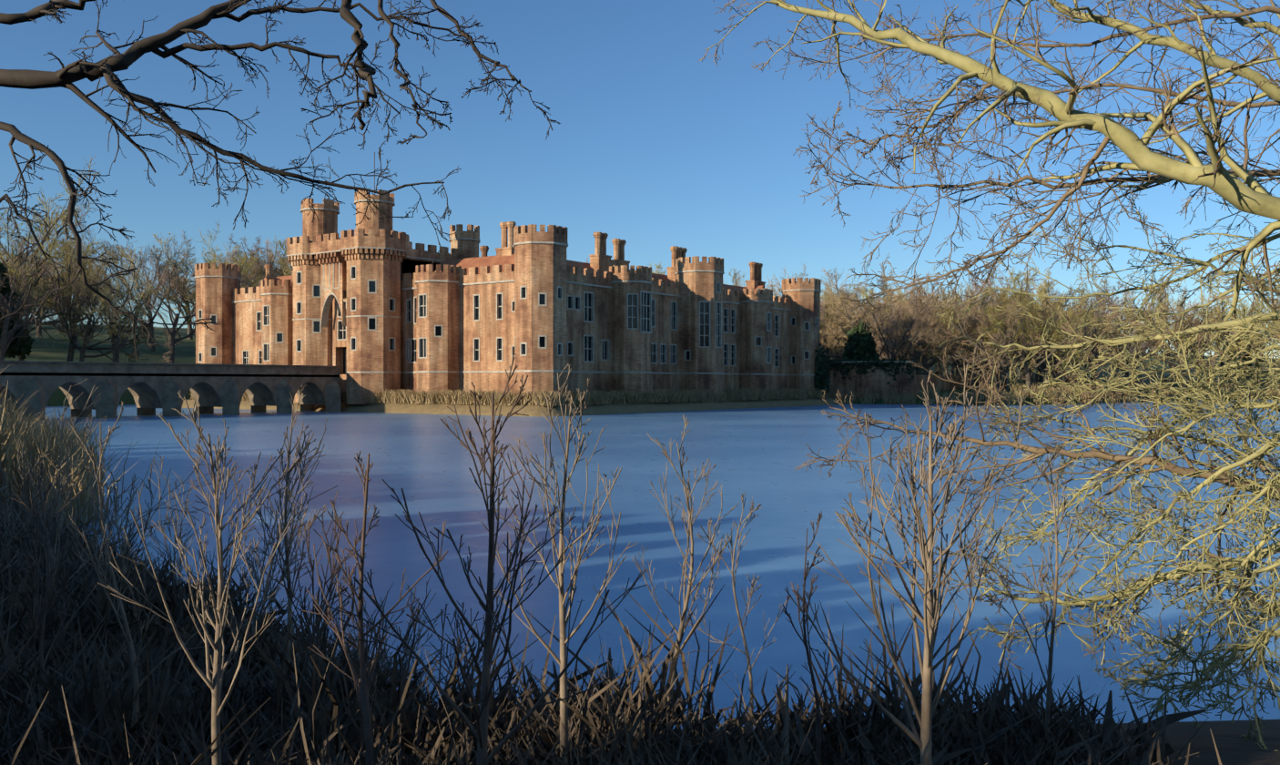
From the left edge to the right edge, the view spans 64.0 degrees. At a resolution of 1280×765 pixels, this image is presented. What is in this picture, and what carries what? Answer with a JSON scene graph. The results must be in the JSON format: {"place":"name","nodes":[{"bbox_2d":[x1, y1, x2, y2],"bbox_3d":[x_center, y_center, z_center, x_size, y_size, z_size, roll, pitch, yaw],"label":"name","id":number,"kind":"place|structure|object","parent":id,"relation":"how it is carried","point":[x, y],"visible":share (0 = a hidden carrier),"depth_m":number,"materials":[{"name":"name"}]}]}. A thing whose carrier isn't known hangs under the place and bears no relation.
{"place":"outdoors","nodes":[
{"label":"outdoors","id":0,"kind":"place"},
{"bbox_2d":[0,323,1279,764],"bbox_3d":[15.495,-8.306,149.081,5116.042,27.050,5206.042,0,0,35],"label":"ground","id":1,"kind":"structure","parent":0,"point":[1234,746],"depth_m":129.03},
{"bbox_2d":[0,242,31,274],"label":"tree","id":2,"kind":"object","parent":1,"relation":"on","point":[3,254],"visible":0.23,"depth_m":270.36,"materials":[{"name":"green plant"}]},
{"bbox_2d":[0,261,34,359],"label":"evergreen","id":3,"kind":"object","parent":1,"relation":"on","point":[19,346],"visible":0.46,"depth_m":181.09,"materials":[{"name":"green plant"}]},
{"bbox_2d":[5,262,66,315],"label":"tree","id":4,"kind":"object","parent":1,"relation":"on","point":[37,289],"visible":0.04,"depth_m":220.04,"materials":[{"name":"brown plant"}]},
{"bbox_2d":[9,259,77,360],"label":"tree","id":5,"kind":"object","parent":1,"relation":"on","point":[32,329],"visible":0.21,"depth_m":193.05,"materials":[{"name":"brown plant"}]},
{"bbox_2d":[5,245,87,336],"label":"tree","id":6,"kind":"object","parent":1,"relation":"on","point":[39,329],"visible":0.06,"depth_m":253.78,"materials":[{"name":"brown plant"}]},
{"bbox_2d":[0,233,99,360],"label":"tree","id":7,"kind":"object","parent":1,"relation":"on","point":[4,339],"visible":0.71,"depth_m":170.26,"materials":[{"name":"brown plant"}]},
{"bbox_2d":[0,155,111,345],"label":"tree","id":8,"kind":"object","parent":1,"relation":"on","point":[51,228],"visible":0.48,"depth_m":221.61,"materials":[{"name":"brown plant"}]},
{"bbox_2d":[10,239,105,331],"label":"tree","id":9,"kind":"object","parent":1,"relation":"on","point":[62,325],"depth_m":278.65,"materials":[{"name":"brown plant"}]},
{"bbox_2d":[18,193,150,362],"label":"tree","id":10,"kind":"object","parent":1,"relation":"on","point":[72,322],"visible":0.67,"depth_m":179.67,"materials":[{"name":"brown plant"}]},
{"bbox_2d":[22,238,146,345],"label":"tree","id":11,"kind":"object","parent":1,"relation":"on","point":[76,341],"visible":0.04,"depth_m":236.38,"materials":[{"name":"brown plant"}]},
{"bbox_2d":[35,251,162,361],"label":"tree","id":12,"kind":"object","parent":1,"relation":"on","point":[82,350],"visible":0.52,"depth_m":182.89,"materials":[{"name":"brown plant"}]},
{"bbox_2d":[75,245,179,362],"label":"tree","id":13,"kind":"object","parent":1,"relation":"on","point":[116,348],"visible":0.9,"depth_m":176.66,"materials":[{"name":"brown plant"}]},
{"bbox_2d":[71,209,197,351],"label":"tree","id":14,"kind":"object","parent":1,"relation":"on","point":[151,327],"visible":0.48,"depth_m":235.13,"materials":[{"name":"brown plant"}]},
{"bbox_2d":[0,360,342,420],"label":"bridge","id":15,"kind":"structure","parent":1,"relation":"on","point":[151,387],"depth_m":112.52,"materials":[{"name":"brick"}]},
{"bbox_2d":[121,232,228,339],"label":"tree","id":16,"kind":"object","parent":1,"relation":"on","point":[189,328],"visible":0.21,"depth_m":279.88,"materials":[{"name":"brown plant"}]},
{"bbox_2d":[127,240,241,363],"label":"tree","id":17,"kind":"object","parent":1,"relation":"on","point":[172,345],"visible":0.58,"depth_m":205.99,"materials":[{"name":"brown plant"}]},
{"bbox_2d":[155,245,260,307],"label":"tree","id":18,"kind":"object","parent":1,"relation":"on","point":[189,297],"visible":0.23,"depth_m":270.61,"materials":[{"name":"brown plant"}]},
{"bbox_2d":[173,256,248,328],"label":"tree","id":19,"kind":"object","parent":1,"relation":"on","point":[188,310],"visible":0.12,"depth_m":225.16,"materials":[{"name":"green plant"}]},
{"bbox_2d":[184,221,259,291],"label":"tree","id":20,"kind":"object","parent":1,"relation":"on","point":[240,262],"visible":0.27,"depth_m":298.32,"materials":[{"name":"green plant"}]},
{"bbox_2d":[180,253,273,306],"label":"tree","id":21,"kind":"object","parent":1,"relation":"on","point":[243,280],"visible":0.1,"depth_m":222.62,"materials":[{"name":"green plant"}]},
{"bbox_2d":[199,233,285,286],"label":"tree","id":22,"kind":"object","parent":1,"relation":"on","point":[258,248],"visible":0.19,"depth_m":374.67,"materials":[{"name":"brown plant"}]},
{"bbox_2d":[217,235,292,287],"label":"tree","id":23,"kind":"object","parent":1,"relation":"on","point":[259,257],"visible":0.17,"depth_m":310.82,"materials":[{"name":"brown plant"}]},
{"bbox_2d":[236,237,291,290],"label":"tree","id":24,"kind":"object","parent":1,"relation":"on","point":[267,242],"visible":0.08,"depth_m":364.65,"materials":[{"name":"brown plant"}]},
{"bbox_2d":[253,245,289,286],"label":"tree","id":25,"kind":"object","parent":1,"relation":"on","point":[266,249],"visible":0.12,"depth_m":309.12,"materials":[{"name":"brown plant"}]},
{"bbox_2d":[251,240,293,285],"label":"tree","id":26,"kind":"object","parent":1,"relation":"on","point":[287,268],"visible":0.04,"depth_m":263.34,"materials":[{"name":"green plant"}]},
{"bbox_2d":[258,247,289,276],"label":"tree","id":27,"kind":"object","parent":1,"relation":"on","point":[272,271],"visible":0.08,"depth_m":307.33,"materials":[{"name":"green plant"}]},
{"bbox_2d":[0,0,560,361],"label":"tree branches","id":28,"kind":"object","parent":1,"relation":"on","point":[67,76],"visible":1,"depth_m":4.69,"materials":[{"name":"brown plant"}]},
{"bbox_2d":[193,151,821,404],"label":"castle","id":29,"kind":"structure","parent":1,"relation":"on","point":[373,303],"depth_m":131.54,"materials":[{"name":"brick"}]},
{"bbox_2d":[0,349,1106,764],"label":"saplings","id":30,"kind":"object","parent":1,"relation":"on","point":[932,601],"visible":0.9,"depth_m":4.18,"materials":[{"name":"brown plant"}]},
{"bbox_2d":[0,481,1221,764],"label":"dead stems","id":31,"kind":"object","parent":1,"relation":"on","point":[82,715],"visible":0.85,"depth_m":4.81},
{"bbox_2d":[648,260,666,274],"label":"tree","id":32,"kind":"object","parent":1,"relation":"on","point":[658,268],"visible":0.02,"depth_m":295.25,"materials":[{"name":"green plant"}]},
{"bbox_2d":[728,268,741,285],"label":"tree","id":33,"kind":"object","parent":1,"relation":"on","point":[735,276],"visible":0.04,"depth_m":377.09,"materials":[{"name":"brown plant"}]},
{"bbox_2d":[767,265,841,360],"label":"tree","id":34,"kind":"object","parent":1,"relation":"on","point":[821,308],"visible":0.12,"depth_m":206.46,"materials":[{"name":"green plant"}]},
{"bbox_2d":[765,274,848,352],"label":"tree","id":35,"kind":"object","parent":1,"relation":"on","point":[772,285],"visible":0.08,"depth_m":241.86,"materials":[{"name":"brown plant"}]},
{"bbox_2d":[787,263,852,355],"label":"tree","id":36,"kind":"object","parent":1,"relation":"on","point":[837,295],"visible":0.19,"depth_m":234.40,"materials":[{"name":"brown plant"}]},
{"bbox_2d":[820,269,846,303],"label":"tree","id":37,"kind":"object","parent":1,"relation":"on","point":[825,285],"visible":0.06,"depth_m":390.09,"materials":[{"name":"brown plant"}]},
{"bbox_2d":[820,301,848,360],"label":"tree","id":38,"kind":"object","parent":1,"relation":"on","point":[829,321],"visible":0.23,"depth_m":205.82,"materials":[{"name":"brown plant"}]},
{"bbox_2d":[820,290,873,360],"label":"tree","id":39,"kind":"object","parent":1,"relation":"on","point":[828,306],"visible":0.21,"depth_m":216.30,"materials":[{"name":"brown plant"}]},
{"bbox_2d":[820,287,873,357],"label":"tree","id":40,"kind":"object","parent":1,"relation":"on","point":[843,315],"visible":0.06,"depth_m":232.36,"materials":[{"name":"brown plant"}]},
{"bbox_2d":[792,323,917,398],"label":"ivy","id":41,"kind":"object","parent":1,"relation":"on","point":[821,378],"visible":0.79,"depth_m":175.71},
{"bbox_2d":[820,285,892,355],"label":"tree","id":42,"kind":"object","parent":1,"relation":"on","point":[845,325],"visible":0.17,"depth_m":222.31,"materials":[{"name":"brown plant"}]},
{"bbox_2d":[821,266,891,359],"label":"tree","id":43,"kind":"object","parent":1,"relation":"on","point":[835,279],"visible":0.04,"depth_m":285.27,"materials":[{"name":"brown plant"}]},
{"bbox_2d":[842,320,879,361],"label":"evergreen","id":44,"kind":"object","parent":1,"relation":"on","point":[859,343],"visible":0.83,"depth_m":190.45,"materials":[{"name":"green plant"}]},
{"bbox_2d":[820,275,913,352],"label":"tree","id":45,"kind":"object","parent":1,"relation":"on","point":[858,298],"visible":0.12,"depth_m":228.80,"materials":[{"name":"brown plant"}]},
{"bbox_2d":[820,281,914,360],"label":"tree","id":46,"kind":"object","parent":1,"relation":"on","point":[834,333],"visible":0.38,"depth_m":200.71,"materials":[{"name":"brown plant"}]},
{"bbox_2d":[841,312,909,360],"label":"tree","id":47,"kind":"object","parent":1,"relation":"on","point":[878,342],"visible":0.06,"depth_m":216.49,"materials":[{"name":"brown plant"}]},
{"bbox_2d":[833,272,927,320],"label":"tree","id":48,"kind":"object","parent":1,"relation":"on","point":[884,299],"visible":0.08,"depth_m":258.93,"materials":[{"name":"brown plant"}]},
{"bbox_2d":[862,270,914,317],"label":"tree","id":49,"kind":"object","parent":1,"relation":"on","point":[891,274],"visible":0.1,"depth_m":308.03,"materials":[{"name":"brown plant"}]},
{"bbox_2d":[856,285,922,351],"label":"tree","id":50,"kind":"object","parent":1,"relation":"on","point":[872,308],"visible":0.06,"depth_m":241.98,"materials":[{"name":"brown plant"}]},
{"bbox_2d":[870,313,924,359],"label":"tree","id":51,"kind":"object","parent":1,"relation":"on","point":[881,344],"visible":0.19,"depth_m":205.17,"materials":[{"name":"brown plant"}]},
{"bbox_2d":[865,304,935,359],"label":"tree","id":52,"kind":"object","parent":1,"relation":"on","point":[901,343],"visible":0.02,"depth_m":217.30,"materials":[{"name":"brown plant"}]},
{"bbox_2d":[878,296,925,358],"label":"tree","id":53,"kind":"object","parent":1,"relation":"on","point":[896,319],"visible":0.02,"depth_m":223.20,"materials":[{"name":"brown plant"}]},
{"bbox_2d":[868,309,937,359],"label":"tree","id":54,"kind":"object","parent":1,"relation":"on","point":[898,334],"visible":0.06,"depth_m":216.33,"materials":[{"name":"brown plant"}]},
{"bbox_2d":[823,360,985,400],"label":"garden wall","id":55,"kind":"structure","parent":1,"relation":"on","point":[878,379],"depth_m":179.02,"materials":[{"name":"brick"}]},
{"bbox_2d":[862,271,950,375],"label":"tree","id":56,"kind":"object","parent":1,"relation":"on","point":[898,347],"visible":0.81,"depth_m":186.30,"materials":[{"name":"brown plant"}]},
{"bbox_2d":[880,263,950,375],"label":"tree","id":57,"kind":"object","parent":1,"relation":"on","point":[912,306],"visible":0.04,"depth_m":283.92,"materials":[{"name":"brown plant"}]},
{"bbox_2d":[894,288,957,375],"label":"tree","id":58,"kind":"object","parent":1,"relation":"on","point":[929,346],"visible":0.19,"depth_m":191.22,"materials":[{"name":"brown plant"}]},
{"bbox_2d":[876,273,981,375],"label":"tree","id":59,"kind":"object","parent":1,"relation":"on","point":[887,330],"visible":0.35,"depth_m":189.59,"materials":[{"name":"brown plant"}]},
{"bbox_2d":[912,282,973,375],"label":"tree","id":60,"kind":"object","parent":1,"relation":"on","point":[937,364],"visible":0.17,"depth_m":215.67,"materials":[{"name":"brown plant"}]},
{"bbox_2d":[919,304,980,375],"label":"tree","id":61,"kind":"object","parent":1,"relation":"on","point":[955,364],"visible":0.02,"depth_m":201.29,"materials":[{"name":"brown plant"}]},
{"bbox_2d":[907,272,1009,375],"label":"tree","id":62,"kind":"object","parent":1,"relation":"on","point":[969,331],"visible":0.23,"depth_m":192.53,"materials":[{"name":"brown plant"}]},
{"bbox_2d":[923,284,1001,375],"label":"tree","id":63,"kind":"object","parent":1,"relation":"on","point":[952,368],"visible":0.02,"depth_m":265.17,"materials":[{"name":"brown plant"}]},
{"bbox_2d":[924,293,1013,375],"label":"tree","id":64,"kind":"object","parent":1,"relation":"on","point":[976,366],"visible":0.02,"depth_m":199.78,"materials":[{"name":"brown plant"}]},
{"bbox_2d":[921,284,1016,386],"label":"tree","id":65,"kind":"object","parent":1,"relation":"on","point":[970,351],"visible":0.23,"depth_m":191.34,"materials":[{"name":"brown plant"}]},
{"bbox_2d":[914,264,1036,375],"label":"tree","id":66,"kind":"object","parent":1,"relation":"on","point":[987,298],"visible":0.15,"depth_m":224.39,"materials":[{"name":"brown plant"}]},
{"bbox_2d":[927,280,1028,370],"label":"tree","id":67,"kind":"object","parent":1,"relation":"on","point":[1001,305],"visible":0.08,"depth_m":203.13,"materials":[{"name":"brown plant"}]},
{"bbox_2d":[924,283,1039,389],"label":"tree","id":68,"kind":"object","parent":1,"relation":"on","point":[988,338],"visible":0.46,"depth_m":184.16,"materials":[{"name":"brown plant"}]},
{"bbox_2d":[964,287,1012,381],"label":"tree","id":69,"kind":"object","parent":1,"relation":"on","point":[997,327],"visible":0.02,"depth_m":201.54,"materials":[{"name":"brown plant"}]},
{"bbox_2d":[698,0,1279,750],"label":"tree branches","id":70,"kind":"object","parent":1,"relation":"on","point":[1254,197],"visible":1,"depth_m":7.67,"materials":[{"name":"yellow plant"}]},
{"bbox_2d":[961,293,1048,389],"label":"tree","id":71,"kind":"object","parent":1,"relation":"on","point":[1006,380],"visible":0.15,"depth_m":189.83,"materials":[{"name":"brown plant"}]},
{"bbox_2d":[946,285,1066,391],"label":"tree","id":72,"kind":"object","parent":1,"relation":"on","point":[1010,328],"visible":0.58,"depth_m":180.04,"materials":[{"name":"brown plant"}]},
{"bbox_2d":[981,266,1051,380],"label":"tree","id":73,"kind":"object","parent":1,"relation":"on","point":[1022,374],"visible":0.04,"depth_m":294.87,"materials":[{"name":"brown plant"}]},
{"bbox_2d":[984,293,1076,390],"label":"tree","id":74,"kind":"object","parent":1,"relation":"on","point":[1029,360],"visible":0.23,"depth_m":182.20,"materials":[{"name":"brown plant"}]},
{"bbox_2d":[968,266,1094,392],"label":"tree","id":75,"kind":"object","parent":1,"relation":"on","point":[1028,371],"visible":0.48,"depth_m":178.46,"materials":[{"name":"brown plant"}]},
{"bbox_2d":[1029,323,1048,384],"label":"tree","id":76,"kind":"object","parent":1,"relation":"on","point":[1040,378],"depth_m":217.14,"materials":[{"name":"brown plant"}]},
{"bbox_2d":[988,267,1093,382],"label":"tree","id":77,"kind":"object","parent":1,"relation":"on","point":[1048,284],"visible":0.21,"depth_m":226.78,"materials":[{"name":"brown plant"}]},
{"bbox_2d":[1003,299,1081,384],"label":"tree","id":78,"kind":"object","parent":1,"relation":"on","point":[1037,376],"visible":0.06,"depth_m":217.21,"materials":[{"name":"brown plant"}]},
{"bbox_2d":[1010,315,1084,392],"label":"tree","id":79,"kind":"object","parent":1,"relation":"on","point":[1046,370],"visible":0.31,"depth_m":181.29,"materials":[{"name":"brown plant"}]},
{"bbox_2d":[1027,299,1076,379],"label":"tree","id":80,"kind":"object","parent":1,"relation":"on","point":[1052,373],"visible":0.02,"depth_m":247.34,"materials":[{"name":"brown plant"}]},
{"bbox_2d":[1004,268,1124,382],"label":"tree","id":81,"kind":"object","parent":1,"relation":"on","point":[1084,308],"visible":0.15,"depth_m":282.46,"materials":[{"name":"brown plant"}]},
{"bbox_2d":[1017,275,1111,380],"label":"tree","id":82,"kind":"object","parent":1,"relation":"on","point":[1081,289],"visible":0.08,"depth_m":282.82,"materials":[{"name":"brown plant"}]},
{"bbox_2d":[1023,286,1109,381],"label":"tree","id":83,"kind":"object","parent":1,"relation":"on","point":[1071,321],"visible":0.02,"depth_m":288.27,"materials":[{"name":"brown plant"}]},
{"bbox_2d":[1041,297,1117,384],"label":"tree","id":84,"kind":"object","parent":1,"relation":"on","point":[1080,320],"visible":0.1,"depth_m":202.54,"materials":[{"name":"brown plant"}]},
{"bbox_2d":[1042,298,1150,386],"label":"tree","id":85,"kind":"object","parent":1,"relation":"on","point":[1096,351],"visible":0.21,"depth_m":196.38,"materials":[{"name":"brown plant"}]},
{"bbox_2d":[1059,275,1139,379],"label":"tree","id":86,"kind":"object","parent":1,"relation":"on","point":[1104,287],"visible":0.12,"depth_m":287.73,"materials":[{"name":"brown plant"}]},
{"bbox_2d":[1087,294,1127,366],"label":"tree","id":87,"kind":"object","parent":1,"relation":"on","point":[1106,317],"visible":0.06,"depth_m":299.25,"materials":[{"name":"brown plant"}]},
{"bbox_2d":[1076,293,1145,382],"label":"tree","id":88,"kind":"object","parent":1,"relation":"on","point":[1123,303],"visible":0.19,"depth_m":229.65,"materials":[{"name":"brown plant"}]},
{"bbox_2d":[1093,291,1168,380],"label":"tree","id":89,"kind":"object","parent":1,"relation":"on","point":[1126,374],"visible":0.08,"depth_m":264.10,"materials":[{"name":"brown plant"}]},
{"bbox_2d":[1083,280,1193,383],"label":"tree","id":90,"kind":"object","parent":1,"relation":"on","point":[1106,302],"visible":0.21,"depth_m":242.08,"materials":[{"name":"brown plant"}]},
{"bbox_2d":[1111,276,1224,386],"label":"tree","id":91,"kind":"object","parent":1,"relation":"on","point":[1195,320],"visible":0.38,"depth_m":228.05,"materials":[{"name":"brown plant"}]},
{"bbox_2d":[1131,284,1221,378],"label":"tree","id":92,"kind":"object","parent":1,"relation":"on","point":[1180,301],"visible":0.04,"depth_m":332.14,"materials":[{"name":"brown plant"}]},
{"bbox_2d":[1126,276,1230,386],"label":"tree","id":93,"kind":"object","parent":1,"relation":"on","point":[1169,353],"visible":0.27,"depth_m":232.18,"materials":[{"name":"brown plant"}]},
{"bbox_2d":[1162,307,1249,387],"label":"tree","id":94,"kind":"object","parent":1,"relation":"on","point":[1203,350],"visible":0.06,"depth_m":241.65,"materials":[{"name":"brown plant"}]},
{"bbox_2d":[1158,290,1260,386],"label":"tree","id":95,"kind":"object","parent":1,"relation":"on","point":[1222,335],"visible":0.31,"depth_m":230.25,"materials":[{"name":"brown plant"}]},
{"bbox_2d":[1192,276,1278,386],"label":"tree","id":96,"kind":"object","parent":1,"relation":"on","point":[1254,312],"visible":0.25,"depth_m":243.84,"materials":[{"name":"brown plant"}]},
{"bbox_2d":[1222,345,1253,380],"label":"evergreen","id":97,"kind":"object","parent":1,"relation":"on","point":[1244,359],"visible":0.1,"depth_m":297.78,"materials":[{"name":"green plant"}]},
{"bbox_2d":[1217,307,1275,383],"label":"tree","id":98,"kind":"object","parent":1,"relation":"on","point":[1244,352],"visible":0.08,"depth_m":259.43,"materials":[{"name":"brown plant"}]},
{"bbox_2d":[1236,286,1279,375],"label":"tree","id":99,"kind":"object","parent":1,"relation":"on","point":[1271,323],"visible":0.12,"depth_m":290.07,"materials":[{"name":"brown plant"}]},
{"bbox_2d":[1264,297,1279,365],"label":"tree","id":100,"kind":"object","parent":1,"relation":"on","point":[1274,350],"visible":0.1,"depth_m":334.59,"materials":[{"name":"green plant"}]},
{"bbox_2d":[0,0,1279,357],"label":"sky","id":101,"kind":"structure","parent":0,"point":[655,147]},
{"bbox_2d":[20,398,1279,729],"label":"water","id":102,"kind":"structure","parent":0,"point":[755,455],"depth_m":25.62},
{"bbox_2d":[0,367,159,529],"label":"reeds","id":103,"kind":"object","parent":102,"relation":"on","point":[79,451],"visible":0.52,"depth_m":28.74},
{"bbox_2d":[0,379,1279,505],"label":"reeds","id":104,"kind":"object","parent":102,"relation":"on","point":[456,397],"visible":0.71,"depth_m":129.03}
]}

